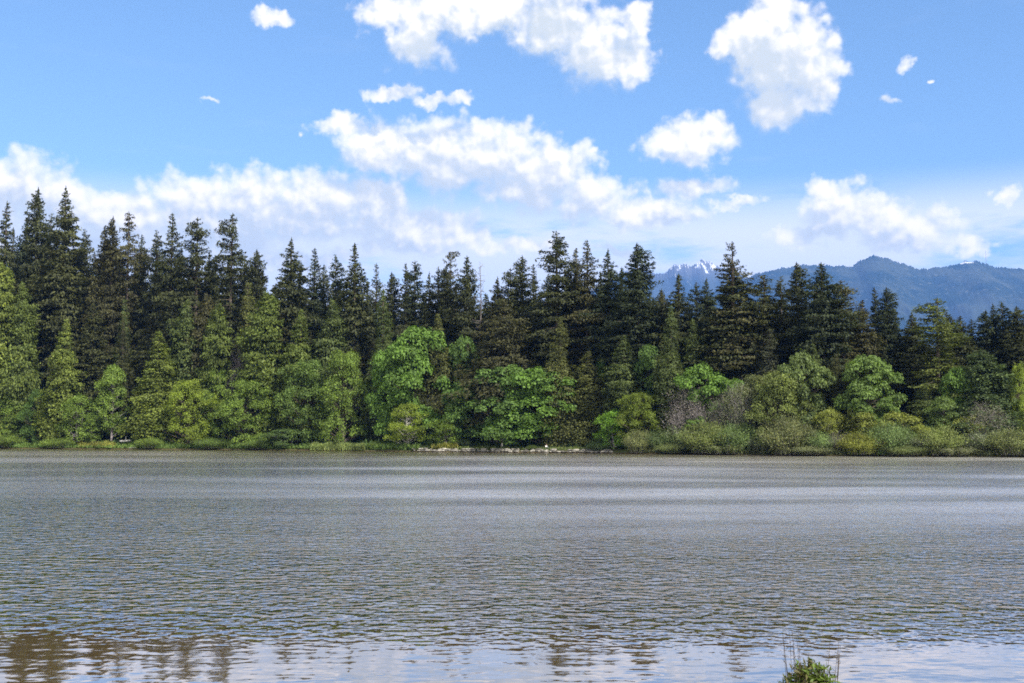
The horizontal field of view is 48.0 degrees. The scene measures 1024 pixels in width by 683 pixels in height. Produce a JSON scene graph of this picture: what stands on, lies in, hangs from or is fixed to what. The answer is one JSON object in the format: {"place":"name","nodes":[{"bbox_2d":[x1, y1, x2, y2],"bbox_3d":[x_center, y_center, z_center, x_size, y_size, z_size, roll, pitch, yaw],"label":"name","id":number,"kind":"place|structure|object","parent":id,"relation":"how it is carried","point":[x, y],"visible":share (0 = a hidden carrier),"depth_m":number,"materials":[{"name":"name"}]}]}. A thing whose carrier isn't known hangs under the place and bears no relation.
{"place":"outdoors","nodes":[
{"label":"outdoors","id":0,"kind":"place"},
{"bbox_2d":[0,449,1023,682],"bbox_3d":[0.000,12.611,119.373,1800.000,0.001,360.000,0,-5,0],"label":"lake water","id":1,"kind":"structure","parent":0,"point":[205,566],"depth_m":25.93,"materials":[{"name":"grey liquid"}]},
{"bbox_2d":[0,445,1023,456],"bbox_3d":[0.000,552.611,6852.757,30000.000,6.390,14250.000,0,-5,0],"label":"ground","id":2,"kind":"structure","parent":0,"point":[623,451],"depth_m":185.38,"materials":[{"name":"brown soil"}]},
{"bbox_2d":[0,201,29,304],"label":"fir tree","id":3,"kind":"object","parent":2,"relation":"on","point":[6,251],"visible":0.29,"depth_m":266.14,"materials":[{"name":"green plant"}]},
{"bbox_2d":[0,261,37,439],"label":"cedar tree","id":4,"kind":"object","parent":2,"relation":"on","point":[6,295],"visible":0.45,"depth_m":245.41,"materials":[{"name":"green plant"}]},
{"bbox_2d":[0,281,43,439],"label":"cedar tree","id":5,"kind":"object","parent":2,"relation":"on","point":[25,323],"visible":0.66,"depth_m":244.34,"materials":[{"name":"green plant"}]},
{"bbox_2d":[3,187,58,346],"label":"fir tree","id":6,"kind":"object","parent":2,"relation":"on","point":[37,229],"visible":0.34,"depth_m":261.83,"materials":[{"name":"green plant"}]},
{"bbox_2d":[16,389,54,441],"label":"alder tree","id":7,"kind":"object","parent":2,"relation":"on","point":[29,432],"visible":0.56,"depth_m":239.49,"materials":[{"name":"green plant"}]},
{"bbox_2d":[14,187,94,406],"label":"fir tree","id":8,"kind":"object","parent":2,"relation":"on","point":[65,261],"visible":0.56,"depth_m":253.90,"materials":[{"name":"green plant"}]},
{"bbox_2d":[31,318,90,447],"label":"cedar tree","id":9,"kind":"object","parent":2,"relation":"on","point":[63,359],"visible":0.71,"depth_m":237.81,"materials":[{"name":"green plant"}]},
{"bbox_2d":[54,392,103,442],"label":"young tree","id":10,"kind":"object","parent":2,"relation":"on","point":[73,408],"visible":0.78,"depth_m":234.28,"materials":[{"name":"green plant"}]},
{"bbox_2d":[63,300,120,418],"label":"fir tree","id":11,"kind":"object","parent":2,"relation":"on","point":[86,350],"visible":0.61,"depth_m":242.05,"materials":[{"name":"green plant"}]},
{"bbox_2d":[71,228,118,382],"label":"fir tree","id":12,"kind":"object","parent":2,"relation":"on","point":[95,279],"visible":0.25,"depth_m":253.58,"materials":[{"name":"green plant"}]},
{"bbox_2d":[83,217,138,380],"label":"fir tree","id":13,"kind":"object","parent":2,"relation":"on","point":[108,312],"visible":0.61,"depth_m":251.66,"materials":[{"name":"green plant"}]},
{"bbox_2d":[92,364,132,440],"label":"young tree","id":14,"kind":"object","parent":2,"relation":"on","point":[113,375],"visible":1,"depth_m":233.43,"materials":[{"name":"green plant"}]},
{"bbox_2d":[99,318,137,440],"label":"fir tree","id":15,"kind":"object","parent":2,"relation":"on","point":[123,363],"visible":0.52,"depth_m":238.99,"materials":[{"name":"green plant"}]},
{"bbox_2d":[103,213,153,367],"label":"fir tree","id":16,"kind":"object","parent":2,"relation":"on","point":[130,261],"visible":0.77,"depth_m":252.29,"materials":[{"name":"green plant"}]},
{"bbox_2d":[124,235,153,404],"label":"fir tree","id":17,"kind":"object","parent":2,"relation":"on","point":[142,283],"visible":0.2,"depth_m":256.62,"materials":[{"name":"green plant"}]},
{"bbox_2d":[126,316,163,438],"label":"fir tree","id":18,"kind":"object","parent":2,"relation":"on","point":[147,331],"visible":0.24,"depth_m":244.07,"materials":[{"name":"green plant"}]},
{"bbox_2d":[114,331,187,441],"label":"cedar tree","id":19,"kind":"object","parent":2,"relation":"on","point":[157,371],"visible":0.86,"depth_m":227.74,"materials":[{"name":"green plant"}]},
{"bbox_2d":[131,230,175,390],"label":"fir tree","id":20,"kind":"object","parent":2,"relation":"on","point":[156,251],"visible":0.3,"depth_m":251.22,"materials":[{"name":"green plant"}]},
{"bbox_2d":[128,212,201,367],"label":"fir tree","id":21,"kind":"object","parent":2,"relation":"on","point":[172,294],"visible":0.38,"depth_m":243.45,"materials":[{"name":"green plant"}]},
{"bbox_2d":[160,298,203,441],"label":"cedar tree","id":22,"kind":"object","parent":2,"relation":"on","point":[186,325],"visible":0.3,"depth_m":232.93,"materials":[{"name":"green plant"}]},
{"bbox_2d":[151,378,220,443],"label":"alder tree","id":23,"kind":"object","parent":2,"relation":"on","point":[183,392],"visible":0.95,"depth_m":224.05,"materials":[{"name":"green plant"}]},
{"bbox_2d":[162,217,218,336],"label":"fir tree","id":24,"kind":"object","parent":2,"relation":"on","point":[196,260],"visible":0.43,"depth_m":242.12,"materials":[{"name":"green plant"}]},
{"bbox_2d":[176,293,214,431],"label":"fir tree","id":25,"kind":"object","parent":2,"relation":"on","point":[207,305],"visible":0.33,"depth_m":233.66,"materials":[{"name":"green plant"}]},
{"bbox_2d":[174,303,237,442],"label":"cedar tree","id":26,"kind":"object","parent":2,"relation":"on","point":[218,342],"visible":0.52,"depth_m":229.58,"materials":[{"name":"green plant"}]},
{"bbox_2d":[1,440,419,449],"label":"shore grass","id":27,"kind":"structure","parent":2,"relation":"on","point":[391,446],"depth_m":221.87,"materials":[{"name":"green plant"}]},
{"bbox_2d":[194,367,241,437],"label":"alder tree","id":28,"kind":"object","parent":2,"relation":"on","point":[220,373],"visible":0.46,"depth_m":226.78,"materials":[{"name":"green plant"}]},
{"bbox_2d":[209,213,249,367],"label":"fir tree","id":29,"kind":"object","parent":2,"relation":"on","point":[229,275],"visible":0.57,"depth_m":240.67,"materials":[{"name":"green plant"}]},
{"bbox_2d":[208,377,280,443],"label":"alder tree","id":30,"kind":"object","parent":2,"relation":"on","point":[232,417],"visible":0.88,"depth_m":220.31,"materials":[{"name":"green plant"}]},
{"bbox_2d":[231,250,267,340],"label":"fir tree","id":31,"kind":"object","parent":2,"relation":"on","point":[257,287],"visible":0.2,"depth_m":240.75,"materials":[{"name":"green plant"}]},
{"bbox_2d":[223,290,287,443],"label":"cedar tree","id":32,"kind":"object","parent":2,"relation":"on","point":[258,339],"visible":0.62,"depth_m":224.03,"materials":[{"name":"green plant"}]},
{"bbox_2d":[254,237,324,398],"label":"fir tree","id":33,"kind":"object","parent":2,"relation":"on","point":[288,292],"visible":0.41,"depth_m":232.83,"materials":[{"name":"green plant"}]},
{"bbox_2d":[270,310,325,443],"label":"cedar tree","id":34,"kind":"object","parent":2,"relation":"on","point":[299,348],"visible":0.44,"depth_m":220.49,"materials":[{"name":"green plant"}]},
{"bbox_2d":[272,356,338,442],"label":"alder tree","id":35,"kind":"object","parent":2,"relation":"on","point":[304,369],"visible":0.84,"depth_m":216.28,"materials":[{"name":"green plant"}]},
{"bbox_2d":[299,248,327,352],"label":"fir tree","id":36,"kind":"object","parent":2,"relation":"on","point":[314,290],"visible":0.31,"depth_m":236.92,"materials":[{"name":"green plant"}]},
{"bbox_2d":[285,298,362,441],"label":"cedar tree","id":37,"kind":"object","parent":2,"relation":"on","point":[329,342],"visible":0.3,"depth_m":222.13,"materials":[{"name":"green plant"}]},
{"bbox_2d":[21,437,627,447],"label":"undergrowth","id":38,"kind":"object","parent":2,"relation":"on","point":[479,443],"visible":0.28,"depth_m":200.58,"materials":[{"name":"green plant"}]},
{"bbox_2d":[312,255,351,352],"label":"fir tree","id":39,"kind":"object","parent":2,"relation":"on","point":[338,284],"visible":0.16,"depth_m":233.39,"materials":[{"name":"green plant"}]},
{"bbox_2d":[318,348,377,442],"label":"alder tree","id":40,"kind":"object","parent":2,"relation":"on","point":[346,365],"visible":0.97,"depth_m":211.98,"materials":[{"name":"green plant"}]},
{"bbox_2d":[333,243,379,429],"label":"fir tree","id":41,"kind":"object","parent":2,"relation":"on","point":[353,317],"visible":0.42,"depth_m":226.56,"materials":[{"name":"green plant"}]},
{"bbox_2d":[348,289,393,441],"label":"cedar tree","id":42,"kind":"object","parent":2,"relation":"on","point":[384,339],"visible":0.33,"depth_m":216.78,"materials":[{"name":"green plant"}]},
{"bbox_2d":[367,272,401,357],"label":"fir tree","id":43,"kind":"object","parent":2,"relation":"on","point":[391,305],"visible":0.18,"depth_m":227.07,"materials":[{"name":"green plant"}]},
{"bbox_2d":[364,342,421,441],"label":"maple tree","id":44,"kind":"object","parent":2,"relation":"on","point":[381,409],"visible":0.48,"depth_m":207.16,"materials":[{"name":"green plant"}]},
{"bbox_2d":[387,264,416,348],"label":"fir tree","id":45,"kind":"object","parent":2,"relation":"on","point":[404,322],"visible":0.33,"depth_m":223.39,"materials":[{"name":"green plant"}]},
{"bbox_2d":[382,402,433,444],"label":"young tree","id":46,"kind":"object","parent":2,"relation":"on","point":[398,416],"visible":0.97,"depth_m":200.45,"materials":[{"name":"green plant"}]},
{"bbox_2d":[383,325,452,435],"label":"maple tree","id":47,"kind":"object","parent":2,"relation":"on","point":[418,339],"visible":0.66,"depth_m":204.62,"materials":[{"name":"green plant"}]},
{"bbox_2d":[397,261,438,345],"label":"fir tree","id":48,"kind":"object","parent":2,"relation":"on","point":[416,295],"visible":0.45,"depth_m":224.03,"materials":[{"name":"green plant"}]},
{"bbox_2d":[413,313,456,440],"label":"cedar tree","id":49,"kind":"object","parent":2,"relation":"on","point":[440,362],"visible":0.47,"depth_m":206.28,"materials":[{"name":"green plant"}]},
{"bbox_2d":[432,263,458,370],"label":"fir tree","id":50,"kind":"object","parent":2,"relation":"on","point":[445,292],"visible":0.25,"depth_m":216.84,"materials":[{"name":"green plant"}]},
{"bbox_2d":[440,380,483,443],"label":"maple tree","id":51,"kind":"object","parent":2,"relation":"on","point":[457,410],"visible":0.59,"depth_m":196.70,"materials":[{"name":"green plant"}]},
{"bbox_2d":[446,335,479,423],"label":"maple tree","id":52,"kind":"object","parent":2,"relation":"on","point":[458,351],"visible":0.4,"depth_m":206.67,"materials":[{"name":"green plant"}]},
{"bbox_2d":[438,257,489,366],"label":"fir tree","id":53,"kind":"object","parent":2,"relation":"on","point":[459,316],"visible":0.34,"depth_m":212.81,"materials":[{"name":"green plant"}]},
{"bbox_2d":[426,298,531,445],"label":"cedar tree","id":54,"kind":"object","parent":2,"relation":"on","point":[507,345],"visible":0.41,"depth_m":196.92,"materials":[{"name":"green plant"}]},
{"bbox_2d":[461,364,541,445],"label":"maple tree","id":55,"kind":"object","parent":2,"relation":"on","point":[498,431],"visible":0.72,"depth_m":191.41,"materials":[{"name":"green plant"}]},
{"bbox_2d":[506,256,549,361],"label":"fir tree","id":56,"kind":"object","parent":2,"relation":"on","point":[522,287],"visible":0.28,"depth_m":209.71,"materials":[{"name":"green plant"}]},
{"bbox_2d":[492,366,576,444],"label":"maple tree","id":57,"kind":"object","parent":2,"relation":"on","point":[538,385],"visible":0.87,"depth_m":188.93,"materials":[{"name":"green plant"}]},
{"bbox_2d":[515,231,590,380],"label":"fir tree","id":58,"kind":"object","parent":2,"relation":"on","point":[559,301],"visible":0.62,"depth_m":200.32,"materials":[{"name":"green plant"}]},
{"bbox_2d":[533,316,596,447],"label":"cedar tree","id":59,"kind":"object","parent":2,"relation":"on","point":[557,366],"visible":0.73,"depth_m":189.02,"materials":[{"name":"green plant"}]},
{"bbox_2d":[559,351,613,447],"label":"cedar tree","id":60,"kind":"object","parent":2,"relation":"on","point":[592,396],"visible":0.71,"depth_m":188.63,"materials":[{"name":"green plant"}]},
{"bbox_2d":[563,240,616,387],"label":"fir tree","id":61,"kind":"object","parent":2,"relation":"on","point":[591,280],"visible":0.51,"depth_m":199.47,"materials":[{"name":"green plant"}]},
{"bbox_2d":[575,250,628,384],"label":"fir tree","id":62,"kind":"object","parent":2,"relation":"on","point":[606,286],"visible":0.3,"depth_m":196.26,"materials":[{"name":"green plant"}]},
{"bbox_2d":[592,408,632,449],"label":"young tree","id":63,"kind":"object","parent":2,"relation":"on","point":[608,419],"visible":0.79,"depth_m":180.41,"materials":[{"name":"green plant"}]},
{"bbox_2d":[591,336,644,448],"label":"cedar tree","id":64,"kind":"object","parent":2,"relation":"on","point":[620,379],"visible":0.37,"depth_m":183.69,"materials":[{"name":"green plant"}]},
{"bbox_2d":[587,243,666,388],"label":"fir tree","id":65,"kind":"object","parent":2,"relation":"on","point":[638,333],"visible":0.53,"depth_m":189.52,"materials":[{"name":"green plant"}]},
{"bbox_2d":[614,391,666,441],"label":"alder tree","id":66,"kind":"object","parent":2,"relation":"on","point":[640,405],"visible":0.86,"depth_m":177.28,"materials":[{"name":"green plant"}]},
{"bbox_2d":[630,344,661,416],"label":"maple tree","id":67,"kind":"object","parent":2,"relation":"on","point":[645,352],"visible":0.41,"depth_m":183.75,"materials":[{"name":"green plant"}]},
{"bbox_2d":[647,305,701,435],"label":"cedar tree","id":68,"kind":"object","parent":2,"relation":"on","point":[670,373],"visible":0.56,"depth_m":177.18,"materials":[{"name":"green plant"}]},
{"bbox_2d":[649,273,705,380],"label":"fir tree","id":69,"kind":"object","parent":2,"relation":"on","point":[678,305],"visible":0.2,"depth_m":187.23,"materials":[{"name":"green plant"}]},
{"bbox_2d":[653,318,708,417],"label":"cedar tree","id":70,"kind":"object","parent":2,"relation":"on","point":[691,344],"visible":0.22,"depth_m":181.24,"materials":[{"name":"green plant"}]},
{"bbox_2d":[658,385,717,439],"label":"bare tree","id":71,"kind":"object","parent":2,"relation":"on","point":[680,412],"visible":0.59,"depth_m":172.97,"materials":[{"name":"grey plant"}]},
{"bbox_2d":[676,418,735,453],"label":"willow shrub","id":72,"kind":"object","parent":2,"relation":"on","point":[696,437],"visible":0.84,"depth_m":166.00,"materials":[{"name":"green plant"}]},
{"bbox_2d":[673,362,744,427],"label":"maple tree","id":73,"kind":"object","parent":2,"relation":"on","point":[700,372],"visible":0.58,"depth_m":173.17,"materials":[{"name":"green plant"}]},
{"bbox_2d":[675,264,771,418],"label":"fir tree","id":74,"kind":"object","parent":2,"relation":"on","point":[721,338],"visible":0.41,"depth_m":179.00,"materials":[{"name":"green plant"}]},
{"bbox_2d":[709,420,760,452],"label":"willow shrub","id":75,"kind":"object","parent":2,"relation":"on","point":[742,432],"visible":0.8,"depth_m":163.93,"materials":[{"name":"green plant"}]},
{"bbox_2d":[713,375,768,431],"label":"bare tree","id":76,"kind":"object","parent":2,"relation":"on","point":[735,417],"visible":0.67,"depth_m":168.61,"materials":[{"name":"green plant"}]},
{"bbox_2d":[698,242,788,393],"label":"fir tree","id":77,"kind":"object","parent":2,"relation":"on","point":[729,261],"visible":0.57,"depth_m":178.75,"materials":[{"name":"green plant"}]},
{"bbox_2d":[723,374,774,430],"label":"alder tree","id":78,"kind":"object","parent":2,"relation":"on","point":[751,380],"visible":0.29,"depth_m":169.04,"materials":[{"name":"green plant"}]},
{"bbox_2d":[726,276,790,386],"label":"fir tree","id":79,"kind":"object","parent":2,"relation":"on","point":[766,317],"visible":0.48,"depth_m":179.38,"materials":[{"name":"green plant"}]},
{"bbox_2d":[743,368,818,448],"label":"alder tree","id":80,"kind":"object","parent":2,"relation":"on","point":[774,383],"visible":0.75,"depth_m":163.00,"materials":[{"name":"green plant"}]},
{"bbox_2d":[752,412,827,454],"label":"willow shrub","id":81,"kind":"object","parent":2,"relation":"on","point":[787,434],"visible":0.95,"depth_m":158.23,"materials":[{"name":"green plant"}]},
{"bbox_2d":[768,262,817,367],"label":"fir tree","id":82,"kind":"object","parent":2,"relation":"on","point":[795,302],"visible":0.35,"depth_m":176.36,"materials":[{"name":"green plant"}]},
{"bbox_2d":[769,348,839,431],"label":"maple tree","id":83,"kind":"object","parent":2,"relation":"on","point":[800,362],"visible":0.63,"depth_m":163.49,"materials":[{"name":"green plant"}]},
{"bbox_2d":[786,262,866,386],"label":"fir tree","id":84,"kind":"object","parent":2,"relation":"on","point":[822,320],"visible":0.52,"depth_m":169.96,"materials":[{"name":"green plant"}]},
{"bbox_2d":[800,280,897,391],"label":"fir tree","id":85,"kind":"object","parent":2,"relation":"on","point":[847,292],"visible":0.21,"depth_m":172.40,"materials":[{"name":"green plant"}]},
{"bbox_2d":[833,430,888,454],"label":"willow shrub","id":86,"kind":"object","parent":2,"relation":"on","point":[852,441],"visible":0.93,"depth_m":153.73,"materials":[{"name":"green plant"}]},
{"bbox_2d":[826,354,907,435],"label":"maple tree","id":87,"kind":"object","parent":2,"relation":"on","point":[859,394],"visible":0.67,"depth_m":159.53,"materials":[{"name":"green plant"}]},
{"bbox_2d":[845,300,904,407],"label":"fir tree","id":88,"kind":"object","parent":2,"relation":"on","point":[863,337],"visible":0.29,"depth_m":174.41,"materials":[{"name":"green plant"}]},
{"bbox_2d":[858,419,919,454],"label":"willow shrub","id":89,"kind":"object","parent":2,"relation":"on","point":[896,436],"visible":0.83,"depth_m":152.51,"materials":[{"name":"green plant"}]},
{"bbox_2d":[871,287,913,409],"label":"fir tree","id":90,"kind":"object","parent":2,"relation":"on","point":[890,318],"visible":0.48,"depth_m":176.02,"materials":[{"name":"green plant"}]},
{"bbox_2d":[886,312,935,413],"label":"fir tree","id":91,"kind":"object","parent":2,"relation":"on","point":[911,360],"visible":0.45,"depth_m":173.18,"materials":[{"name":"green plant"}]},
{"bbox_2d":[923,395,961,434],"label":"young tree","id":92,"kind":"object","parent":2,"relation":"on","point":[943,404],"visible":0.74,"depth_m":156.36,"materials":[{"name":"green plant"}]},
{"bbox_2d":[908,298,980,403],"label":"tree","id":93,"kind":"object","parent":2,"relation":"on","point":[938,358],"visible":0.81,"depth_m":165.59,"materials":[{"name":"green plant"}]},
{"bbox_2d":[914,423,974,454],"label":"willow shrub","id":94,"kind":"object","parent":2,"relation":"on","point":[940,438],"visible":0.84,"depth_m":151.52,"materials":[{"name":"green plant"}]},
{"bbox_2d":[938,365,982,428],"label":"maple tree","id":95,"kind":"object","parent":2,"relation":"on","point":[955,378],"visible":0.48,"depth_m":159.66,"materials":[{"name":"green plant"}]},
{"bbox_2d":[935,315,995,387],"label":"fir tree","id":96,"kind":"object","parent":2,"relation":"on","point":[961,359],"visible":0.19,"depth_m":173.86,"materials":[{"name":"green plant"}]},
{"bbox_2d":[942,349,1023,456],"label":"tree","id":97,"kind":"object","parent":2,"relation":"on","point":[984,373],"visible":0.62,"depth_m":157.23,"materials":[{"name":"green plant"}]},
{"bbox_2d":[967,309,1009,393],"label":"fir tree","id":98,"kind":"object","parent":2,"relation":"on","point":[983,330],"visible":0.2,"depth_m":175.14,"materials":[{"name":"green plant"}]},
{"bbox_2d":[971,427,1023,454],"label":"willow shrub","id":99,"kind":"object","parent":2,"relation":"on","point":[1010,441],"visible":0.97,"depth_m":149.36,"materials":[{"name":"green plant"}]},
{"bbox_2d":[977,301,1023,393],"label":"fir tree","id":100,"kind":"object","parent":2,"relation":"on","point":[1005,323],"visible":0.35,"depth_m":173.87,"materials":[{"name":"green plant"}]},
{"bbox_2d":[996,306,1023,390],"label":"fir tree","id":101,"kind":"object","parent":2,"relation":"on","point":[1018,326],"visible":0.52,"depth_m":171.60,"materials":[{"name":"green plant"}]},
{"bbox_2d":[0,0,1023,324],"label":"sky","id":102,"kind":"structure","parent":0,"point":[833,133],"materials":[{"name":"blue"}]},
{"bbox_2d":[585,259,747,302],"bbox_3d":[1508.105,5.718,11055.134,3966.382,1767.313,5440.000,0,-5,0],"label":"snowy mountain","id":103,"kind":"structure","parent":0,"point":[700,272],"depth_m":11396.01,"materials":[{"name":"white snow"}]},
{"bbox_2d":[778,632,840,682],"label":"leafy bush","id":104,"kind":"object","parent":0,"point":[800,676],"visible":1,"depth_m":5.87,"materials":[{"name":"green plant"}]},
{"bbox_2d":[668,254,1023,354],"bbox_3d":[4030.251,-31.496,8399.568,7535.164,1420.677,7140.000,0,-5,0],"label":"mountain","id":105,"kind":"structure","parent":0,"point":[967,291],"depth_m":8431.08,"materials":[{"name":"blue stone"}]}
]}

